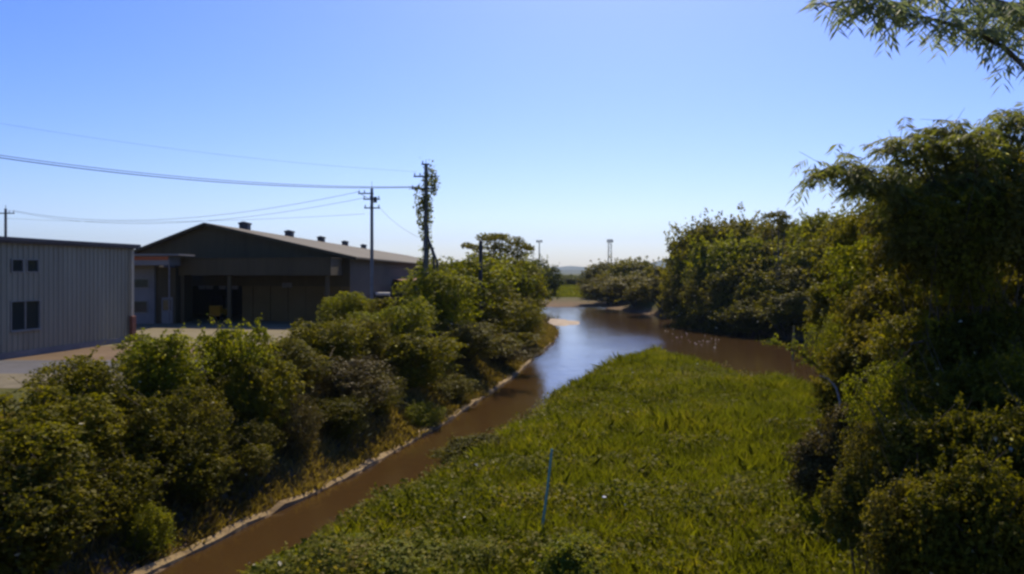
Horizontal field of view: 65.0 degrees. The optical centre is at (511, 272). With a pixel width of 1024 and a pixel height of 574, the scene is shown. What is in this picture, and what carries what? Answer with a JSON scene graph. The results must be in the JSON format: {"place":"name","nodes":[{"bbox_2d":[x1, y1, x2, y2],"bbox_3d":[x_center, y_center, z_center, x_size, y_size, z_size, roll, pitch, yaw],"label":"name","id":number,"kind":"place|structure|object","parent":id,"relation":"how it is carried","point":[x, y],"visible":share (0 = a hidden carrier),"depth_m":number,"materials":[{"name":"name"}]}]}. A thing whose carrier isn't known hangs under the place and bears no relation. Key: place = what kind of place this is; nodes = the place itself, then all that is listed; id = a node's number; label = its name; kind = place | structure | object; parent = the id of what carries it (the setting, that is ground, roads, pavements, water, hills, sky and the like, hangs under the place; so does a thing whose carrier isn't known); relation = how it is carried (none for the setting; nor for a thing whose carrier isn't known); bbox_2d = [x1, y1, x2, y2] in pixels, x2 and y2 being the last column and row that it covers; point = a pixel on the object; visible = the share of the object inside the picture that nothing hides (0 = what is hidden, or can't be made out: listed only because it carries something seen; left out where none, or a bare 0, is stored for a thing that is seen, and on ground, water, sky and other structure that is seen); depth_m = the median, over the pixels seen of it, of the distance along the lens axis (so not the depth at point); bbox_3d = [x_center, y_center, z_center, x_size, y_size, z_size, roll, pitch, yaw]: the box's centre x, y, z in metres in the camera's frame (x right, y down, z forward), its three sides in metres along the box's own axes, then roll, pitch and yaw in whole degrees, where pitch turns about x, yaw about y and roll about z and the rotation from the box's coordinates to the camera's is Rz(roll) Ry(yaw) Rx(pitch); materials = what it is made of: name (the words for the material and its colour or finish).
{"place":"outdoors","nodes":[
{"label":"outdoors","id":0,"kind":"place"},
{"bbox_2d":[0,360,230,373],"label":"road","id":1,"kind":"structure","parent":0,"point":[15,366],"depth_m":36.06,"materials":[{"name":"grey asphalt"}]},
{"bbox_2d":[3,346,260,359],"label":"dirt","id":2,"kind":"structure","parent":0,"point":[107,352],"depth_m":40.86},
{"bbox_2d":[102,314,322,345],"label":"yard","id":3,"kind":"structure","parent":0,"point":[275,329],"depth_m":60.76,"materials":[{"name":"concrete"}]},
{"bbox_2d":[0,236,140,359],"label":"metal building","id":4,"kind":"structure","parent":3,"relation":"on","point":[59,295],"depth_m":42.73,"materials":[{"name":"grey metal"}]},
{"bbox_2d":[10,300,42,332],"bbox_3d":[-24.227,2.170,40.021,0.220,1.540,2.100,0,0,8],"label":"window","id":5,"kind":"structure","parent":4,"relation":"in","point":[25,315],"depth_m":40.00,"materials":[{"name":"glass"}]},
{"bbox_2d":[134,254,194,324],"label":"office","id":6,"kind":"structure","parent":3,"relation":"on","point":[157,292],"depth_m":65.15,"materials":[{"name":"metal"}]},
{"bbox_2d":[134,221,457,323],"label":"warehouse","id":7,"kind":"structure","parent":3,"relation":"on","point":[248,272],"depth_m":69.00,"materials":[{"name":"metal"}]},
{"bbox_2d":[358,188,379,299],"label":"utility pole","id":8,"kind":"object","parent":3,"relation":"on","point":[371,199],"visible":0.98,"depth_m":59.89,"materials":[{"name":"concrete"}]},
{"bbox_2d":[0,274,835,573],"bbox_3d":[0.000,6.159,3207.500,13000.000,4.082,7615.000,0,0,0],"label":"ground","id":9,"kind":"structure","parent":0,"point":[648,308],"depth_m":27.80,"materials":[{"name":"brown soil"}]},
{"bbox_2d":[0,444,120,573],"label":"bush","id":10,"kind":"object","parent":9,"relation":"on","point":[36,508],"visible":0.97,"depth_m":17.91,"materials":[{"name":"green plant"}]},
{"bbox_2d":[0,378,129,490],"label":"bush","id":11,"kind":"object","parent":9,"relation":"on","point":[27,428],"visible":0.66,"depth_m":20.05,"materials":[{"name":"green plant"}]},
{"bbox_2d":[8,345,140,413],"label":"bush","id":12,"kind":"object","parent":9,"relation":"on","point":[74,378],"visible":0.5,"depth_m":23.05,"materials":[{"name":"green plant"}]},
{"bbox_2d":[14,384,136,494],"bbox_3d":[-11.721,4.529,21.205,2.821,2.895,3.517,0,0,8],"label":"bush","id":13,"kind":"object","parent":9,"relation":"on","point":[111,421],"visible":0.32,"depth_m":21.26,"materials":[{"name":"green plant"}]},
{"bbox_2d":[52,438,176,537],"bbox_3d":[-10.706,5.531,20.948,3.688,2.662,3.536,0,0,-21],"label":"bush","id":14,"kind":"object","parent":9,"relation":"on","point":[127,478],"visible":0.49,"depth_m":20.44,"materials":[{"name":"green plant"}]},
{"bbox_2d":[73,379,194,474],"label":"bush","id":15,"kind":"object","parent":9,"relation":"on","point":[147,432],"visible":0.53,"depth_m":22.71,"materials":[{"name":"green plant"}]},
{"bbox_2d":[111,500,183,563],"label":"bush","id":16,"kind":"object","parent":9,"relation":"on","point":[144,521],"visible":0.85,"depth_m":20.73,"materials":[{"name":"green plant"}]},
{"bbox_2d":[110,323,219,409],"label":"bush","id":17,"kind":"object","parent":9,"relation":"on","point":[153,362],"visible":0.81,"depth_m":25.51,"materials":[{"name":"green plant"}]},
{"bbox_2d":[130,426,242,503],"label":"bush","id":18,"kind":"object","parent":9,"relation":"on","point":[193,477],"visible":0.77,"depth_m":23.44,"materials":[{"name":"green plant"}]},
{"bbox_2d":[138,375,239,467],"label":"bush","id":19,"kind":"object","parent":9,"relation":"on","point":[197,420],"visible":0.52,"depth_m":24.78,"materials":[{"name":"green plant"}]},
{"bbox_2d":[192,313,284,406],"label":"bush","id":20,"kind":"object","parent":9,"relation":"on","point":[225,346],"visible":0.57,"depth_m":28.44,"materials":[{"name":"green plant"}]},
{"bbox_2d":[211,407,286,480],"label":"bush","id":21,"kind":"object","parent":9,"relation":"on","point":[248,453],"visible":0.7,"depth_m":26.12,"materials":[{"name":"green plant"}]},
{"bbox_2d":[199,353,315,434],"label":"bush","id":22,"kind":"object","parent":9,"relation":"on","point":[251,401],"visible":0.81,"depth_m":27.88,"materials":[{"name":"green plant"}]},
{"bbox_2d":[0,317,558,573],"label":"dry grass","id":23,"kind":"structure","parent":9,"relation":"on","point":[491,375],"depth_m":28.95,"materials":[{"name":"plant"}]},
{"bbox_2d":[237,541,326,573],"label":"bush","id":24,"kind":"object","parent":9,"relation":"on","point":[286,564],"visible":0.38,"depth_m":16.98,"materials":[{"name":"green plant"}]},
{"bbox_2d":[266,387,325,460],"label":"bush","id":25,"kind":"object","parent":9,"relation":"on","point":[297,429],"visible":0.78,"depth_m":28.96,"materials":[{"name":"green plant"}]},
{"bbox_2d":[259,333,334,386],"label":"bush","id":26,"kind":"object","parent":9,"relation":"on","point":[291,348],"visible":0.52,"depth_m":32.86,"materials":[{"name":"green plant"}]},
{"bbox_2d":[275,314,384,361],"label":"bush","id":27,"kind":"object","parent":9,"relation":"on","point":[324,340],"visible":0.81,"depth_m":37.70,"materials":[{"name":"green plant"}]},
{"bbox_2d":[286,522,385,573],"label":"bush","id":28,"kind":"object","parent":9,"relation":"on","point":[320,557],"visible":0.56,"depth_m":17.43,"materials":[{"name":"green plant"}]},
{"bbox_2d":[130,341,553,573],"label":"channel kerb","id":29,"kind":"structure","parent":9,"relation":"on","point":[215,538],"depth_m":25.28,"materials":[{"name":"concrete"}]},
{"bbox_2d":[311,290,374,329],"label":"bush","id":30,"kind":"object","parent":9,"relation":"on","point":[343,303],"visible":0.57,"depth_m":55.28,"materials":[{"name":"green plant"}]},
{"bbox_2d":[301,391,386,438],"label":"bush","id":31,"kind":"object","parent":9,"relation":"on","point":[340,412],"visible":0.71,"depth_m":32.09,"materials":[{"name":"green plant"}]},
{"bbox_2d":[296,347,400,408],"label":"bush","id":32,"kind":"object","parent":9,"relation":"on","point":[345,372],"visible":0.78,"depth_m":34.56,"materials":[{"name":"green plant"}]},
{"bbox_2d":[317,310,395,354],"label":"bush","id":33,"kind":"object","parent":9,"relation":"on","point":[374,340],"visible":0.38,"depth_m":41.09,"materials":[{"name":"green plant"}]},
{"bbox_2d":[360,368,407,415],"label":"bush","id":34,"kind":"object","parent":9,"relation":"on","point":[388,401],"visible":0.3,"depth_m":36.40,"materials":[{"name":"green plant"}]},
{"bbox_2d":[345,295,441,344],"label":"bush","id":35,"kind":"object","parent":9,"relation":"on","point":[405,318],"visible":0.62,"depth_m":45.29,"materials":[{"name":"green plant"}]},
{"bbox_2d":[350,529,456,573],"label":"bush","id":36,"kind":"object","parent":9,"relation":"on","point":[421,547],"visible":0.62,"depth_m":17.11,"materials":[{"name":"green plant"}]},
{"bbox_2d":[374,323,470,387],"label":"bush","id":37,"kind":"object","parent":9,"relation":"on","point":[418,352],"visible":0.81,"depth_m":41.41,"materials":[{"name":"green plant"}]},
{"bbox_2d":[399,399,447,428],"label":"bush","id":38,"kind":"object","parent":9,"relation":"on","point":[418,413],"visible":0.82,"depth_m":38.34,"materials":[{"name":"green plant"}]},
{"bbox_2d":[411,161,438,302],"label":"utility pole","id":39,"kind":"object","parent":9,"relation":"on","point":[425,217],"visible":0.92,"depth_m":55.85,"materials":[{"name":"concrete"}]},
{"bbox_2d":[409,159,440,295],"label":"climbing vine","id":40,"kind":"object","parent":39,"relation":"attached to","point":[431,191],"visible":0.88,"depth_m":55.91,"materials":[{"name":"green plant"}]},
{"bbox_2d":[388,257,498,337],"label":"bush","id":41,"kind":"object","parent":9,"relation":"on","point":[449,303],"visible":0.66,"depth_m":53.96,"materials":[{"name":"green plant"}]},
{"bbox_2d":[428,373,480,402],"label":"bush","id":42,"kind":"object","parent":9,"relation":"on","point":[450,388],"visible":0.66,"depth_m":44.59,"materials":[{"name":"green plant"}]},
{"bbox_2d":[394,250,535,325],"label":"bush","id":43,"kind":"object","parent":9,"relation":"on","point":[469,264],"visible":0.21,"depth_m":63.08,"materials":[{"name":"green plant"}]},
{"bbox_2d":[426,432,516,465],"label":"bush","id":44,"kind":"object","parent":9,"relation":"on","point":[455,447],"visible":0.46,"depth_m":29.14,"materials":[{"name":"green plant"}]},
{"bbox_2d":[408,275,537,334],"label":"bush","id":45,"kind":"object","parent":9,"relation":"on","point":[490,313],"visible":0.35,"depth_m":61.17,"materials":[{"name":"green plant"}]},
{"bbox_2d":[403,316,545,360],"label":"bush","id":46,"kind":"object","parent":9,"relation":"on","point":[469,336],"visible":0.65,"depth_m":52.28,"materials":[{"name":"green plant"}]},
{"bbox_2d":[438,531,519,573],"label":"bush","id":47,"kind":"object","parent":9,"relation":"on","point":[481,554],"visible":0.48,"depth_m":17.12,"materials":[{"name":"green plant"}]},
{"bbox_2d":[460,232,534,267],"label":"tree","id":48,"kind":"object","parent":9,"relation":"on","point":[498,246],"visible":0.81,"depth_m":99.51,"materials":[{"name":"green plant"}]},
{"bbox_2d":[470,249,550,309],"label":"bush","id":49,"kind":"object","parent":9,"relation":"on","point":[523,268],"visible":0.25,"depth_m":77.15,"materials":[{"name":"green plant"}]},
{"bbox_2d":[498,292,547,344],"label":"bush","id":50,"kind":"object","parent":9,"relation":"on","point":[530,326],"visible":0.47,"depth_m":72.43,"materials":[{"name":"green plant"}]},
{"bbox_2d":[530,251,565,300],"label":"tree","id":51,"kind":"object","parent":9,"relation":"on","point":[554,285],"visible":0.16,"depth_m":163.46,"materials":[{"name":"green plant"}]},
{"bbox_2d":[529,526,626,573],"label":"bush","id":52,"kind":"object","parent":9,"relation":"on","point":[582,554],"visible":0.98,"depth_m":16.12,"materials":[{"name":"green plant"}]},
{"bbox_2d":[572,273,640,304],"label":"bush","id":53,"kind":"object","parent":9,"relation":"on","point":[585,289],"visible":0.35,"depth_m":176.00,"materials":[{"name":"green plant"}]},
{"bbox_2d":[248,343,966,573],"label":"grass","id":54,"kind":"structure","parent":9,"relation":"on","point":[741,459],"depth_m":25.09,"materials":[{"name":"green plant"}]},
{"bbox_2d":[591,269,654,306],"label":"bush","id":55,"kind":"object","parent":9,"relation":"on","point":[617,285],"visible":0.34,"depth_m":153.34,"materials":[{"name":"green plant"}]},
{"bbox_2d":[596,255,664,299],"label":"bush","id":56,"kind":"object","parent":9,"relation":"on","point":[624,267],"visible":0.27,"depth_m":185.56,"materials":[{"name":"green plant"}]},
{"bbox_2d":[614,272,667,313],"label":"bush","id":57,"kind":"object","parent":9,"relation":"on","point":[646,290],"visible":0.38,"depth_m":135.81,"materials":[{"name":"green plant"}]},
{"bbox_2d":[656,267,693,323],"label":"bush","id":58,"kind":"object","parent":9,"relation":"on","point":[669,294],"visible":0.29,"depth_m":112.03,"materials":[{"name":"green plant"}]},
{"bbox_2d":[658,232,712,322],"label":"bush","id":59,"kind":"object","parent":9,"relation":"on","point":[680,256],"visible":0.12,"depth_m":114.73,"materials":[{"name":"green plant"}]},
{"bbox_2d":[658,211,737,273],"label":"tree","id":60,"kind":"object","parent":9,"relation":"on","point":[682,242],"visible":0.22,"depth_m":119.03,"materials":[{"name":"green plant"}]},
{"bbox_2d":[669,230,736,299],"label":"bush","id":61,"kind":"object","parent":9,"relation":"on","point":[700,253],"visible":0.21,"depth_m":109.71,"materials":[{"name":"green plant"}]},
{"bbox_2d":[676,259,733,329],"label":"bush","id":62,"kind":"object","parent":9,"relation":"on","point":[695,288],"visible":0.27,"depth_m":105.63,"materials":[{"name":"green plant"}]},
{"bbox_2d":[686,287,757,333],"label":"bush","id":63,"kind":"object","parent":9,"relation":"on","point":[708,322],"visible":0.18,"depth_m":100.48,"materials":[{"name":"green plant"}]},
{"bbox_2d":[691,256,769,321],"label":"bush","id":64,"kind":"object","parent":9,"relation":"on","point":[724,283],"visible":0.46,"depth_m":100.22,"materials":[{"name":"green plant"}]},
{"bbox_2d":[706,202,771,243],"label":"tree","id":65,"kind":"object","parent":9,"relation":"on","point":[740,232],"visible":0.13,"depth_m":116.20,"materials":[{"name":"green plant"}]},
{"bbox_2d":[702,225,779,281],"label":"bush","id":66,"kind":"object","parent":9,"relation":"on","point":[743,248],"visible":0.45,"depth_m":105.02,"materials":[{"name":"green plant"}]},
{"bbox_2d":[706,290,798,335],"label":"bush","id":67,"kind":"object","parent":9,"relation":"on","point":[733,314],"visible":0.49,"depth_m":94.02,"materials":[{"name":"green plant"}]},
{"bbox_2d":[729,234,804,273],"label":"bush","id":68,"kind":"object","parent":9,"relation":"on","point":[755,261],"visible":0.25,"depth_m":101.60,"materials":[{"name":"green plant"}]},
{"bbox_2d":[725,256,810,303],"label":"bush","id":69,"kind":"object","parent":9,"relation":"on","point":[760,276],"visible":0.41,"depth_m":97.05,"materials":[{"name":"green plant"}]},
{"bbox_2d":[733,288,812,337],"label":"bush","id":70,"kind":"object","parent":9,"relation":"on","point":[777,309],"visible":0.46,"depth_m":89.54,"materials":[{"name":"green plant"}]},
{"bbox_2d":[759,264,821,299],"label":"bush","id":71,"kind":"object","parent":9,"relation":"on","point":[779,283],"visible":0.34,"depth_m":94.64,"materials":[{"name":"green plant"}]},
{"bbox_2d":[759,233,823,272],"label":"bush","id":72,"kind":"object","parent":9,"relation":"on","point":[798,258],"visible":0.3,"depth_m":99.02,"materials":[{"name":"green plant"}]},
{"bbox_2d":[776,208,835,243],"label":"bush","id":73,"kind":"object","parent":9,"relation":"on","point":[810,224],"visible":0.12,"depth_m":105.19,"materials":[{"name":"green plant"}]},
{"bbox_2d":[782,419,853,512],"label":"bush","id":74,"kind":"object","parent":9,"relation":"on","point":[807,475],"visible":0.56,"depth_m":19.67,"materials":[{"name":"green plant"}]},
{"bbox_2d":[801,295,855,415],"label":"bush","id":75,"kind":"object","parent":9,"relation":"on","point":[835,336],"visible":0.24,"depth_m":28.83,"materials":[{"name":"green plant"}]},
{"bbox_2d":[796,267,861,338],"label":"bush","id":76,"kind":"object","parent":9,"relation":"on","point":[814,311],"visible":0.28,"depth_m":32.88,"materials":[{"name":"green plant"}]},
{"bbox_2d":[799,202,860,271],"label":"tree","id":77,"kind":"object","parent":9,"relation":"on","point":[819,243],"visible":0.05,"depth_m":95.44,"materials":[{"name":"green plant"}]},
{"bbox_2d":[803,233,859,285],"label":"bush","id":78,"kind":"object","parent":9,"relation":"on","point":[818,265],"visible":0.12,"depth_m":41.03,"materials":[{"name":"green plant"}]},
{"bbox_2d":[804,394,871,511],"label":"bush","id":79,"kind":"object","parent":9,"relation":"on","point":[832,426],"visible":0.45,"depth_m":19.17,"materials":[{"name":"green plant"}]},
{"bbox_2d":[821,197,869,275],"bbox_3d":[18.301,1.664,39.955,4.785,11.860,4.904,0,0,-21],"label":"tree","id":80,"kind":"object","parent":9,"relation":"on","point":[847,234],"visible":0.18,"depth_m":39.91,"materials":[{"name":"green plant"}]},
{"bbox_2d":[809,337,882,420],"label":"bush","id":81,"kind":"object","parent":9,"relation":"on","point":[822,388],"visible":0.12,"depth_m":23.36,"materials":[{"name":"green plant"}]},
{"bbox_2d":[809,453,888,573],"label":"bush","id":82,"kind":"object","parent":9,"relation":"on","point":[846,492],"visible":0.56,"depth_m":15.30,"materials":[{"name":"green plant"}]},
{"bbox_2d":[810,226,894,402],"bbox_3d":[14.326,2.061,31.307,4.544,9.369,3.645,0,0,37],"label":"bush","id":83,"kind":"object","parent":9,"relation":"on","point":[857,257],"visible":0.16,"depth_m":31.25,"materials":[{"name":"green plant"}]},
{"bbox_2d":[811,311,907,410],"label":"bush","id":84,"kind":"object","parent":9,"relation":"on","point":[842,358],"visible":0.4,"depth_m":22.41,"materials":[{"name":"green plant"}]},
{"bbox_2d":[827,265,924,340],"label":"bush","id":85,"kind":"object","parent":9,"relation":"on","point":[861,305],"visible":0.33,"depth_m":26.71,"materials":[{"name":"green plant"}]},
{"bbox_2d":[853,182,913,255],"bbox_3d":[17.814,0.936,36.188,4.305,11.352,5.093,0,0,38],"label":"tree","id":86,"kind":"object","parent":9,"relation":"on","point":[873,226],"visible":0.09,"depth_m":35.96,"materials":[{"name":"green plant"}]},
{"bbox_2d":[834,335,937,448],"bbox_3d":[8.634,4.246,17.996,2.130,5.724,2.788,0,0,-13],"label":"bush","id":87,"kind":"object","parent":9,"relation":"on","point":[881,403],"visible":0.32,"depth_m":18.02,"materials":[{"name":"green plant"}]},
{"bbox_2d":[830,385,941,567],"bbox_3d":[7.476,4.694,15.978,2.271,5.217,2.838,0,0,-6],"label":"bush","id":88,"kind":"object","parent":9,"relation":"on","point":[862,455],"visible":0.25,"depth_m":15.68,"materials":[{"name":"green plant"}]},
{"bbox_2d":[786,102,1023,310],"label":"feathery tree","id":89,"kind":"object","parent":9,"relation":"on","point":[933,157],"visible":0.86,"depth_m":20.55,"materials":[{"name":"green plant"}]},
{"bbox_2d":[848,299,968,395],"bbox_3d":[10.731,3.633,21.026,3.387,5.828,3.375,0,0,31],"label":"bush","id":90,"kind":"object","parent":9,"relation":"on","point":[897,328],"visible":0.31,"depth_m":20.48,"materials":[{"name":"green plant"}]},
{"bbox_2d":[796,0,1023,97],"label":"feathery tree","id":91,"kind":"object","parent":9,"relation":"on","point":[998,36],"visible":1,"depth_m":9.04,"materials":[{"name":"green plant"}]},
{"bbox_2d":[853,447,977,573],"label":"bush","id":92,"kind":"object","parent":9,"relation":"on","point":[882,509],"visible":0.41,"depth_m":12.72,"materials":[{"name":"green plant"}]},
{"bbox_2d":[860,192,995,366],"bbox_3d":[10.519,2.381,20.505,2.752,8.862,2.873,0,0,-3],"label":"bush","id":93,"kind":"object","parent":9,"relation":"on","point":[895,240],"visible":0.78,"depth_m":19.99,"materials":[{"name":"green plant"}]},
{"bbox_2d":[848,395,1007,556],"bbox_3d":[7.922,4.817,15.031,2.694,4.896,2.704,0,0,9],"label":"bush","id":94,"kind":"object","parent":9,"relation":"on","point":[913,428],"visible":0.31,"depth_m":14.81,"materials":[{"name":"green plant"}]},
{"bbox_2d":[870,269,991,321],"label":"bush","id":95,"kind":"object","parent":9,"relation":"on","point":[906,290],"visible":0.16,"depth_m":24.88,"materials":[{"name":"green plant"}]},
{"bbox_2d":[878,334,999,420],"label":"bush","id":96,"kind":"object","parent":9,"relation":"on","point":[940,381],"visible":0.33,"depth_m":17.14,"materials":[{"name":"green plant"}]},
{"bbox_2d":[879,450,1023,573],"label":"bush","id":97,"kind":"object","parent":9,"relation":"on","point":[956,552],"visible":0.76,"depth_m":12.00,"materials":[{"name":"green plant"}]},
{"bbox_2d":[880,143,1023,368],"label":"bush","id":98,"kind":"object","parent":9,"relation":"on","point":[971,288],"visible":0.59,"depth_m":19.88,"materials":[{"name":"green plant"}]},
{"bbox_2d":[916,353,1023,421],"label":"bush","id":99,"kind":"object","parent":9,"relation":"on","point":[990,394],"visible":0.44,"depth_m":16.56,"materials":[{"name":"green plant"}]},
{"bbox_2d":[918,385,1023,555],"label":"bush","id":100,"kind":"object","parent":9,"relation":"on","point":[967,429],"visible":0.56,"depth_m":14.25,"materials":[{"name":"green plant"}]},
{"bbox_2d":[948,434,1023,573],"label":"bush","id":101,"kind":"object","parent":9,"relation":"on","point":[981,468],"visible":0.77,"depth_m":11.70,"materials":[{"name":"green plant"}]},
{"bbox_2d":[951,152,1023,320],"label":"bush","id":102,"kind":"object","parent":9,"relation":"on","point":[1015,208],"visible":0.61,"depth_m":19.61,"materials":[{"name":"green plant"}]},
{"bbox_2d":[976,370,1023,506],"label":"bush","id":103,"kind":"object","parent":9,"relation":"on","point":[1017,417],"visible":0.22,"depth_m":14.36,"materials":[{"name":"green plant"}]},
{"bbox_2d":[156,307,823,573],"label":"water","id":104,"kind":"structure","parent":0,"point":[594,335],"depth_m":50.89,"materials":[{"name":"brown liquid"}]},
{"bbox_2d":[0,0,1023,267],"label":"sky","id":105,"kind":"structure","parent":0,"point":[571,126],"materials":[{"name":"blue"}]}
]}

